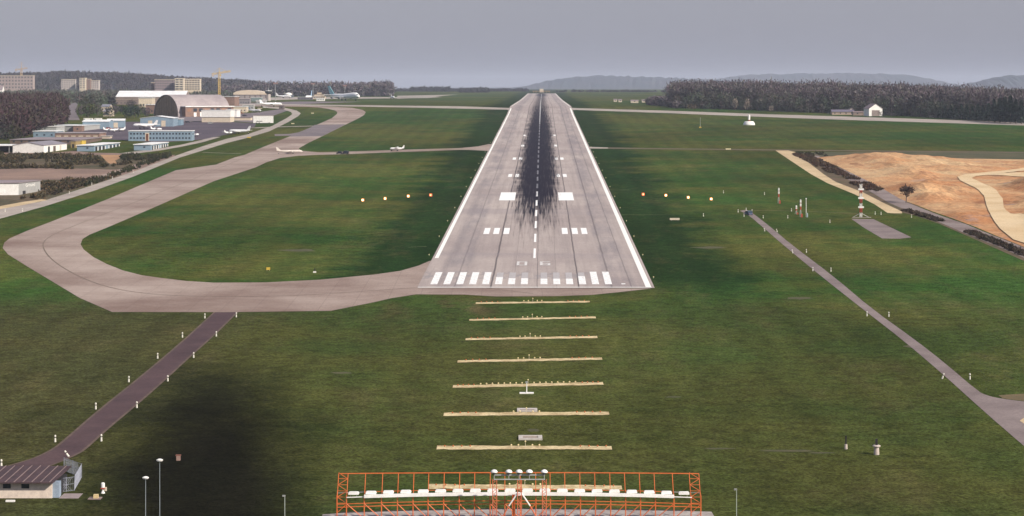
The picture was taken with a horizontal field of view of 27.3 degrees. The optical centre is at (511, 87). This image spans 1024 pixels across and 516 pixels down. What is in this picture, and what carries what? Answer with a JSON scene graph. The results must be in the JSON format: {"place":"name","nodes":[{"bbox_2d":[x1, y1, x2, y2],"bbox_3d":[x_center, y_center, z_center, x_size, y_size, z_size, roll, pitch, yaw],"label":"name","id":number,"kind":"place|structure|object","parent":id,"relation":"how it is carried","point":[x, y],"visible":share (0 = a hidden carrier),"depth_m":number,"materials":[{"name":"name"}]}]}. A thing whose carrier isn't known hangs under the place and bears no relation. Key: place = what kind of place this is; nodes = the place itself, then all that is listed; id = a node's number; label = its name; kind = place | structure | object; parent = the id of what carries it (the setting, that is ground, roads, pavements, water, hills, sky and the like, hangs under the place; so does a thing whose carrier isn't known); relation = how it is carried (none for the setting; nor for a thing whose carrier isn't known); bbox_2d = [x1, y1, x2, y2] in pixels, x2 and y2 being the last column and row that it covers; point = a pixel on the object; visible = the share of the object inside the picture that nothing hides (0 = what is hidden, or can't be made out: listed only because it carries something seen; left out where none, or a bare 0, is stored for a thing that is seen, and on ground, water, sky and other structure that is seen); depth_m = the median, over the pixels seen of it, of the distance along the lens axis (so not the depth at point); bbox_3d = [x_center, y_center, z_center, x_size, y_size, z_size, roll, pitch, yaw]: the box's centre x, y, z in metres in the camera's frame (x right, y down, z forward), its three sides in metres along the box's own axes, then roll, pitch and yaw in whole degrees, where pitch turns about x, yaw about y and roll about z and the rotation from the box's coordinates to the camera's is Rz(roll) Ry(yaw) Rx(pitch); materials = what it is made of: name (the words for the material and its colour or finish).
{"place":"outdoors","nodes":[
{"label":"outdoors","id":0,"kind":"place"},
{"bbox_2d":[0,199,44,208],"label":"dirt track","id":1,"kind":"structure","parent":0,"point":[17,204],"depth_m":821.26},
{"bbox_2d":[0,175,121,205],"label":"scrub ground","id":2,"kind":"structure","parent":0,"point":[8,199],"depth_m":859.98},
{"bbox_2d":[19,172,113,198],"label":"scrub","id":3,"kind":"object","parent":2,"relation":"on","point":[55,186],"visible":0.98,"depth_m":911.89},
{"bbox_2d":[4,151,121,154],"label":"dry earth yard","id":4,"kind":"structure","parent":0,"point":[75,152],"depth_m":1204.59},
{"bbox_2d":[68,103,79,119],"bbox_3d":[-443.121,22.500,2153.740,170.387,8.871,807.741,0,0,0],"label":"lane","id":5,"kind":"structure","parent":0,"point":[73,115],"depth_m":1940.56,"materials":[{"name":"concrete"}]},
{"bbox_2d":[0,155,173,179],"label":"dry earth yard","id":6,"kind":"structure","parent":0,"point":[33,174],"depth_m":1015.32,"materials":[{"name":"soil"}]},
{"bbox_2d":[101,155,119,163],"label":"dry earth yard","id":7,"kind":"structure","parent":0,"point":[110,159],"depth_m":1150.83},
{"bbox_2d":[11,312,235,465],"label":"path","id":8,"kind":"structure","parent":0,"point":[96,425],"depth_m":368.81,"materials":[{"name":"asphalt"}]},
{"bbox_2d":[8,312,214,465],"bbox_3d":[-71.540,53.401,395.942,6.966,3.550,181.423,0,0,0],"label":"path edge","id":9,"kind":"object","parent":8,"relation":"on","point":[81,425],"visible":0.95,"depth_m":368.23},
{"bbox_2d":[50,82,216,91],"bbox_3d":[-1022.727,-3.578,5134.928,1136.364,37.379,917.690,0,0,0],"label":"hill","id":10,"kind":"structure","parent":0,"point":[113,87],"depth_m":4785.45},
{"bbox_2d":[0,69,262,90],"bbox_3d":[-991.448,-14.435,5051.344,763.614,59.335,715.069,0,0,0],"label":"hill wood","id":11,"kind":"object","parent":10,"relation":"on","point":[131,81],"visible":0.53,"depth_m":4852.12,"materials":[{"name":"plant"}]},
{"bbox_2d":[0,107,300,218],"bbox_3d":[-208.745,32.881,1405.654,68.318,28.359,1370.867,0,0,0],"label":"perimeter road","id":12,"kind":"structure","parent":0,"point":[7,212],"depth_m":984.21,"materials":[{"name":"asphalt"}]},
{"bbox_2d":[67,122,255,141],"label":"apron","id":13,"kind":"object","parent":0,"point":[205,130],"visible":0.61,"depth_m":1571.07,"materials":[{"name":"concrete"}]},
{"bbox_2d":[118,137,218,153],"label":"service road","id":14,"kind":"structure","parent":0,"point":[176,146],"depth_m":1288.72,"materials":[{"name":"asphalt"}]},
{"bbox_2d":[170,109,286,122],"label":"apron","id":15,"kind":"object","parent":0,"point":[263,113],"visible":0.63,"depth_m":1866.23,"materials":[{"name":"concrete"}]},
{"bbox_2d":[251,101,342,103],"bbox_3d":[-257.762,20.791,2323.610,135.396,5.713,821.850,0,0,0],"label":"apron","id":16,"kind":"object","parent":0,"point":[303,102],"visible":0.36,"depth_m":2560.32,"materials":[{"name":"concrete"}]},
{"bbox_2d":[239,96,434,99],"bbox_3d":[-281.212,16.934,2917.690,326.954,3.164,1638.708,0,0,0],"label":"apron","id":17,"kind":"object","parent":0,"point":[282,98],"visible":0.24,"depth_m":3263.83,"materials":[{"name":"concrete"}]},
{"bbox_2d":[239,104,508,109],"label":"taxiway","id":18,"kind":"structure","parent":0,"point":[460,107],"depth_m":2090.64,"materials":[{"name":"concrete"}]},
{"bbox_2d":[397,94,457,98],"bbox_3d":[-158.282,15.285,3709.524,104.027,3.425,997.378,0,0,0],"label":"concrete apron","id":19,"kind":"object","parent":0,"point":[411,96],"visible":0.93,"depth_m":3687.66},
{"bbox_2d":[0,89,1023,515],"bbox_3d":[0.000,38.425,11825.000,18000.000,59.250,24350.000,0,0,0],"label":"ground","id":20,"kind":"structure","parent":0,"point":[742,357],"depth_m":433.40,"materials":[{"name":"green plant"}]},
{"bbox_2d":[8,125,22,138],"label":"bushy tree","id":21,"kind":"object","parent":20,"relation":"on","point":[14,133],"visible":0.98,"depth_m":1371.62,"materials":[{"name":"green plant"}]},
{"bbox_2d":[0,75,34,90],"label":"apartment block","id":22,"kind":"structure","parent":20,"relation":"on","point":[15,82],"depth_m":3900.00,"materials":[{"name":"white concrete"}]},
{"bbox_2d":[0,180,41,194],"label":"warehouse","id":23,"kind":"structure","parent":20,"relation":"on","point":[14,187],"depth_m":871.57,"materials":[{"name":"white metal"}]},
{"bbox_2d":[0,90,70,138],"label":"bare wood","id":24,"kind":"object","parent":20,"relation":"on","point":[33,111],"visible":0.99,"depth_m":1523.61,"materials":[{"name":"plant"}]},
{"bbox_2d":[13,140,66,152],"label":"hangar","id":25,"kind":"structure","parent":20,"relation":"on","point":[41,146],"depth_m":1212.57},
{"bbox_2d":[0,465,82,498],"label":"transmitter hut","id":26,"kind":"object","parent":20,"relation":"on","point":[23,481],"visible":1,"depth_m":286.58,"materials":[{"name":"white metal"}]},
{"bbox_2d":[56,474,66,493],"bbox_3d":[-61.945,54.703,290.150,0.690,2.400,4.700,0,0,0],"label":"side door","id":27,"kind":"structure","parent":26,"relation":"in","point":[63,478],"depth_m":290.07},
{"bbox_2d":[31,126,64,132],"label":"shed","id":28,"kind":"structure","parent":20,"relation":"on","point":[54,128],"depth_m":1477.98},
{"bbox_2d":[33,130,63,136],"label":"shed","id":29,"kind":"structure","parent":20,"relation":"on","point":[44,133],"depth_m":1413.25,"materials":[{"name":"blue metal"}]},
{"bbox_2d":[9,137,102,144],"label":"shed","id":30,"kind":"structure","parent":20,"relation":"on","point":[67,140],"depth_m":1314.33,"materials":[{"name":"brown metal"}]},
{"bbox_2d":[61,79,75,90],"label":"apartment block","id":31,"kind":"structure","parent":20,"relation":"on","point":[66,84],"depth_m":4100.04,"materials":[{"name":"concrete"}]},
{"bbox_2d":[63,458,81,491],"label":"wire fence","id":32,"kind":"object","parent":20,"relation":"on","point":[77,476],"visible":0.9,"depth_m":296.76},
{"bbox_2d":[0,151,150,169],"bbox_3d":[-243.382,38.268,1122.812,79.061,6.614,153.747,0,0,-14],"label":"scrub bank","id":33,"kind":"structure","parent":20,"relation":"on","point":[62,160],"depth_m":1112.55,"materials":[{"name":"plant"}]},
{"bbox_2d":[51,124,99,130],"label":"shed","id":34,"kind":"structure","parent":20,"relation":"on","point":[68,127],"depth_m":1539.27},
{"bbox_2d":[55,132,106,136],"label":"shed","id":35,"kind":"structure","parent":20,"relation":"on","point":[78,134],"depth_m":1396.86,"materials":[{"name":"brown brick"}]},
{"bbox_2d":[82,119,112,128],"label":"hangar","id":36,"kind":"structure","parent":20,"relation":"on","point":[104,123],"depth_m":1563.83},
{"bbox_2d":[76,142,119,150],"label":"workshop shed","id":37,"kind":"structure","parent":20,"relation":"on","point":[94,146],"depth_m":1242.51,"materials":[{"name":"white metal"}]},
{"bbox_2d":[112,119,125,127],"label":"hangar","id":38,"kind":"structure","parent":20,"relation":"on","point":[119,123],"depth_m":1589.61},
{"bbox_2d":[0,88,240,103],"bbox_3d":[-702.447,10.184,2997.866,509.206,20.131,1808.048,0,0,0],"label":"town trees","id":39,"kind":"object","parent":20,"relation":"on","point":[75,95],"visible":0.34,"depth_m":3046.51,"materials":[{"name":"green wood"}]},
{"bbox_2d":[75,152,168,186],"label":"roadside bushes","id":40,"kind":"object","parent":20,"relation":"on","point":[130,168],"visible":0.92,"depth_m":1034.52,"materials":[{"name":"green plant"}]},
{"bbox_2d":[115,99,138,104],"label":"shed","id":41,"kind":"structure","parent":20,"relation":"on","point":[121,101],"depth_m":2268.35,"materials":[{"name":"beige metal"}]},
{"bbox_2d":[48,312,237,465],"bbox_3d":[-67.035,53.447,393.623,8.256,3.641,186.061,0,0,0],"label":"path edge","id":42,"kind":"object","parent":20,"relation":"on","point":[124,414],"visible":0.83,"depth_m":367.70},
{"bbox_2d":[119,151,171,160],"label":"scrub bank","id":43,"kind":"structure","parent":20,"relation":"on","point":[130,156],"depth_m":1151.27,"materials":[{"name":"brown plant"}]},
{"bbox_2d":[139,98,154,106],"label":"shed","id":44,"kind":"structure","parent":20,"relation":"on","point":[143,101],"depth_m":2069.65,"materials":[{"name":"beige metal"}]},
{"bbox_2d":[133,142,168,149],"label":"workshop shed","id":45,"kind":"structure","parent":20,"relation":"on","point":[149,146],"depth_m":1245.88,"materials":[{"name":"white metal"}]},
{"bbox_2d":[116,91,189,103],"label":"hall","id":46,"kind":"structure","parent":20,"relation":"on","point":[156,95],"depth_m":2347.90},
{"bbox_2d":[140,116,177,125],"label":"hangar","id":47,"kind":"structure","parent":20,"relation":"on","point":[167,121],"depth_m":1610.34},
{"bbox_2d":[128,130,194,140],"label":"office block","id":48,"kind":"structure","parent":20,"relation":"on","point":[160,135],"depth_m":1365.42,"materials":[{"name":"blue concrete"}]},
{"bbox_2d":[154,79,174,90],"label":"apartment block","id":49,"kind":"structure","parent":20,"relation":"on","point":[164,84],"depth_m":3300.00,"materials":[{"name":"grey concrete"}]},
{"bbox_2d":[174,78,184,90],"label":"apartment block","id":50,"kind":"structure","parent":20,"relation":"on","point":[179,83],"depth_m":3280.00,"materials":[{"name":"white concrete"}]},
{"bbox_2d":[185,79,200,92],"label":"apartment block","id":51,"kind":"structure","parent":20,"relation":"on","point":[192,85],"depth_m":3300.00,"materials":[{"name":"beige concrete"}]},
{"bbox_2d":[154,95,233,116],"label":"arched hangar","id":52,"kind":"structure","parent":20,"relation":"on","point":[182,105],"depth_m":1851.71,"materials":[{"name":"grey metal"}]},
{"bbox_2d":[201,110,234,121],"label":"hall","id":53,"kind":"structure","parent":20,"relation":"on","point":[217,115],"depth_m":1700.66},
{"bbox_2d":[223,96,239,105],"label":"shed","id":54,"kind":"structure","parent":20,"relation":"on","point":[232,100],"depth_m":2000.95,"materials":[{"name":"metal"}]},
{"bbox_2d":[220,83,257,91],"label":"bare wood","id":55,"kind":"object","parent":20,"relation":"on","point":[234,88],"visible":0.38,"depth_m":3737.09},
{"bbox_2d":[233,90,266,97],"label":"domed hangar","id":56,"kind":"structure","parent":20,"relation":"on","point":[249,93],"depth_m":3312.86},
{"bbox_2d":[253,116,272,123],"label":"white trailer","id":57,"kind":"object","parent":20,"relation":"on","point":[262,119],"visible":1,"depth_m":1671.40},
{"bbox_2d":[253,80,298,95],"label":"bare wood","id":58,"kind":"object","parent":20,"relation":"on","point":[282,88],"visible":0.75,"depth_m":3724.13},
{"bbox_2d":[293,80,327,95],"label":"bare wood","id":59,"kind":"object","parent":20,"relation":"on","point":[305,88],"visible":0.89,"depth_m":3726.85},
{"bbox_2d":[3,105,650,311],"bbox_3d":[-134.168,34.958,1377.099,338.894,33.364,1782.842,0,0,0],"label":"taxiway","id":60,"kind":"structure","parent":20,"relation":"on","point":[65,249],"depth_m":553.69,"materials":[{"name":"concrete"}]},
{"bbox_2d":[43,109,532,296],"bbox_3d":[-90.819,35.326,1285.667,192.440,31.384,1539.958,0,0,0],"label":"taxi guide line","id":61,"kind":"object","parent":60,"relation":"on","point":[180,295],"visible":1,"depth_m":601.05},
{"bbox_2d":[289,124,344,136],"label":"asphalt patch","id":62,"kind":"object","parent":60,"relation":"on","point":[324,130],"visible":1,"depth_m":1532.51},
{"bbox_2d":[320,86,359,100],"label":"airliner","id":63,"kind":"object","parent":20,"relation":"on","point":[346,95],"visible":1,"depth_m":2865.35,"materials":[{"name":"white metal"}]},
{"bbox_2d":[321,79,371,95],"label":"bare wood","id":64,"kind":"object","parent":20,"relation":"on","point":[360,88],"visible":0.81,"depth_m":3732.77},
{"bbox_2d":[367,80,396,95],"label":"bare wood","id":65,"kind":"object","parent":20,"relation":"on","point":[382,88],"visible":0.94,"depth_m":3737.10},
{"bbox_2d":[409,86,450,91],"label":"treeline","id":66,"kind":"object","parent":20,"relation":"on","point":[429,89],"visible":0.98,"depth_m":5424.59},
{"bbox_2d":[394,88,528,90],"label":"treeline","id":67,"kind":"object","parent":20,"relation":"on","point":[492,89],"visible":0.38,"depth_m":5628.46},
{"bbox_2d":[458,86,490,92],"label":"treeline","id":68,"kind":"object","parent":20,"relation":"on","point":[480,89],"visible":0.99,"depth_m":4922.33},
{"bbox_2d":[341,508,692,512],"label":"concrete kerb","id":69,"kind":"structure","parent":20,"relation":"on","point":[515,508],"depth_m":278.69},
{"bbox_2d":[322,509,713,515],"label":"concrete footing","id":70,"kind":"object","parent":20,"relation":"on","point":[560,512],"visible":0.82,"depth_m":276.37,"materials":[{"name":"concrete"}]},
{"bbox_2d":[336,472,700,515],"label":"localizer antenna","id":71,"kind":"object","parent":70,"relation":"on","point":[474,492],"visible":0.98,"depth_m":271.94,"materials":[{"name":"orange metal"}]},
{"bbox_2d":[491,469,547,515],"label":"approach light tower","id":72,"kind":"structure","parent":70,"relation":"on","point":[518,472],"depth_m":267.83,"materials":[{"name":"metal"}]},
{"bbox_2d":[437,445,611,449],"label":"gravel strip","id":73,"kind":"object","parent":20,"relation":"on","point":[476,447],"visible":1,"depth_m":321.88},
{"bbox_2d":[429,484,621,489],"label":"gravel strip","id":74,"kind":"object","parent":20,"relation":"on","point":[466,486],"visible":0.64,"depth_m":293.37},
{"bbox_2d":[443,412,608,415],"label":"gravel strip","id":75,"kind":"object","parent":20,"relation":"on","point":[519,413],"visible":1,"depth_m":351.68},
{"bbox_2d":[453,382,603,387],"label":"gravel strip","id":76,"kind":"object","parent":20,"relation":"on","point":[531,384],"visible":0.99,"depth_m":381.84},
{"bbox_2d":[458,357,601,361],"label":"gravel strip","id":77,"kind":"object","parent":20,"relation":"on","point":[541,359],"visible":1,"depth_m":412.31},
{"bbox_2d":[519,435,541,439],"bbox_3d":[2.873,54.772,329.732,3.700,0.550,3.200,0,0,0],"label":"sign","id":78,"kind":"object","parent":20,"relation":"on","point":[530,437],"visible":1,"depth_m":329.73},
{"bbox_2d":[466,336,596,339],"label":"gravel strip","id":79,"kind":"object","parent":20,"relation":"on","point":[565,337],"visible":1,"depth_m":443.46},
{"bbox_2d":[469,316,595,320],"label":"gravel strip","id":80,"kind":"object","parent":20,"relation":"on","point":[531,318],"visible":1,"depth_m":474.41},
{"bbox_2d":[476,301,589,303],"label":"gravel strip","id":81,"kind":"object","parent":20,"relation":"on","point":[529,302],"visible":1,"depth_m":504.03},
{"bbox_2d":[417,93,654,287],"bbox_3d":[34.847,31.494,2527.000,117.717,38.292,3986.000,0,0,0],"label":"runway","id":82,"kind":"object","parent":20,"relation":"on","point":[537,208],"visible":1,"depth_m":740.52,"materials":[{"name":"asphalt"}]},
{"bbox_2d":[556,89,665,91],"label":"treeline","id":83,"kind":"object","parent":20,"relation":"on","point":[622,90],"visible":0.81,"depth_m":5238.09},
{"bbox_2d":[644,95,679,107],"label":"brown thicket","id":84,"kind":"object","parent":20,"relation":"on","point":[664,100],"visible":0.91,"depth_m":2131.29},
{"bbox_2d":[572,108,1023,124],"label":"taxiway","id":85,"kind":"structure","parent":20,"relation":"on","point":[849,118],"depth_m":1813.09,"materials":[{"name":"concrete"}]},
{"bbox_2d":[793,152,884,189],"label":"scrub","id":86,"kind":"object","parent":20,"relation":"on","point":[828,167],"visible":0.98,"depth_m":1027.66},
{"bbox_2d":[830,110,853,114],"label":"farm shed","id":87,"kind":"structure","parent":20,"relation":"on","point":[840,112],"depth_m":1886.05,"materials":[{"name":"grey metal"}]},
{"bbox_2d":[662,76,1023,113],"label":"bare wood","id":88,"kind":"object","parent":20,"relation":"on","point":[831,90],"visible":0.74,"depth_m":1950.98,"materials":[{"name":"plant"}]},
{"bbox_2d":[671,101,1016,122],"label":"wood undergrowth","id":89,"kind":"object","parent":20,"relation":"on","point":[766,108],"visible":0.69,"depth_m":1965.85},
{"bbox_2d":[672,88,1023,120],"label":"mixed wood edge","id":90,"kind":"object","parent":20,"relation":"on","point":[795,103],"visible":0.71,"depth_m":1950.87,"materials":[{"name":"plant"}]},
{"bbox_2d":[852,184,870,217],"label":"glide path mast","id":91,"kind":"object","parent":20,"relation":"on","point":[860,198],"visible":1,"depth_m":754.60,"materials":[{"name":"metal"}]},
{"bbox_2d":[863,103,882,115],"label":"farmhouse","id":92,"kind":"object","parent":20,"relation":"on","point":[870,109],"visible":0.92,"depth_m":1850.29,"materials":[{"name":"paint"}]},
{"bbox_2d":[852,219,909,238],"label":"concrete pad","id":93,"kind":"object","parent":20,"relation":"on","point":[879,229],"visible":1,"depth_m":704.90,"materials":[{"name":"grey concrete"}]},
{"bbox_2d":[898,183,914,202],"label":"bare tree","id":94,"kind":"object","parent":20,"relation":"on","point":[903,188],"visible":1,"depth_m":825.10,"materials":[{"name":"brown plant"}]},
{"bbox_2d":[792,153,1023,260],"bbox_3d":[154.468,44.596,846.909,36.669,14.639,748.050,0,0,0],"label":"brown verge","id":95,"kind":"structure","parent":20,"relation":"on","point":[840,179],"depth_m":859.95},
{"bbox_2d":[794,152,1023,158],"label":"brown verge","id":96,"kind":"structure","parent":20,"relation":"on","point":[985,155],"depth_m":1193.76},
{"bbox_2d":[819,152,1023,246],"bbox_3d":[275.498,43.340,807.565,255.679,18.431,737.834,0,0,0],"label":"sand pit","id":97,"kind":"object","parent":20,"relation":"on","point":[938,185],"visible":0.96,"depth_m":956.89,"materials":[{"name":"sand"}]},
{"bbox_2d":[901,208,1023,255],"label":"dark hedge","id":98,"kind":"object","parent":20,"relation":"on","point":[1000,242],"visible":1,"depth_m":673.73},
{"bbox_2d":[987,99,998,121],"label":"conifer tree","id":99,"kind":"object","parent":20,"relation":"on","point":[993,109],"visible":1,"depth_m":1699.74,"materials":[{"name":"green plant"}]},
{"bbox_2d":[991,98,1004,122],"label":"conifer tree","id":100,"kind":"object","parent":20,"relation":"on","point":[998,109],"visible":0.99,"depth_m":1690.66,"materials":[{"name":"green plant"}]},
{"bbox_2d":[997,96,1009,121],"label":"conifer tree","id":101,"kind":"object","parent":20,"relation":"on","point":[1003,109],"visible":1,"depth_m":1681.78,"materials":[{"name":"green plant"}]},
{"bbox_2d":[1002,95,1014,122],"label":"conifer tree","id":102,"kind":"object","parent":20,"relation":"on","point":[1009,106],"visible":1,"depth_m":1673.18,"materials":[{"name":"green plant"}]},
{"bbox_2d":[999,394,1023,400],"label":"dry verge","id":103,"kind":"structure","parent":20,"relation":"on","point":[1020,397],"depth_m":368.87,"materials":[{"name":"beige plant"}]},
{"bbox_2d":[1008,98,1020,123],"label":"conifer tree","id":104,"kind":"object","parent":20,"relation":"on","point":[1014,110],"visible":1,"depth_m":1664.79,"materials":[{"name":"green plant"}]},
{"bbox_2d":[1015,100,1023,123],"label":"conifer tree","id":105,"kind":"object","parent":20,"relation":"on","point":[1020,112],"visible":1,"depth_m":1655.75,"materials":[{"name":"green plant"}]},
{"bbox_2d":[0,0,1023,87],"label":"sky","id":106,"kind":"structure","parent":0,"point":[404,43],"materials":[{"name":"grey"}]},
{"bbox_2d":[495,75,763,88],"bbox_3d":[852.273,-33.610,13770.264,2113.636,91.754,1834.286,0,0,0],"label":"hill","id":107,"kind":"structure","parent":0,"point":[607,82],"depth_m":13117.36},
{"bbox_2d":[590,147,1023,152],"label":"narrow road","id":108,"kind":"structure","parent":0,"point":[820,150],"depth_m":1239.26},
{"bbox_2d":[714,73,957,87],"bbox_3d":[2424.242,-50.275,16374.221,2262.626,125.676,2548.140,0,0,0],"label":"hill","id":109,"kind":"structure","parent":0,"point":[862,77],"depth_m":15598.89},
{"bbox_2d":[776,150,901,212],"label":"sandy track","id":110,"kind":"structure","parent":0,"point":[807,166],"depth_m":962.22,"materials":[{"name":"sand"}]},
{"bbox_2d":[741,210,1023,444],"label":"path","id":111,"kind":"structure","parent":0,"point":[1007,415],"depth_m":397.16,"materials":[{"name":"asphalt"}]},
{"bbox_2d":[816,156,1023,256],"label":"dirt track","id":112,"kind":"structure","parent":0,"point":[885,195],"depth_m":786.19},
{"bbox_2d":[957,168,1023,242],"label":"haul road","id":113,"kind":"structure","parent":0,"point":[1011,225],"depth_m":783.60,"materials":[{"name":"sand"}]},
{"bbox_2d":[958,75,1023,88],"bbox_3d":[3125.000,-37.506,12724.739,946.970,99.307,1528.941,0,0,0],"label":"hill","id":114,"kind":"structure","parent":0,"point":[1011,81],"depth_m":12293.24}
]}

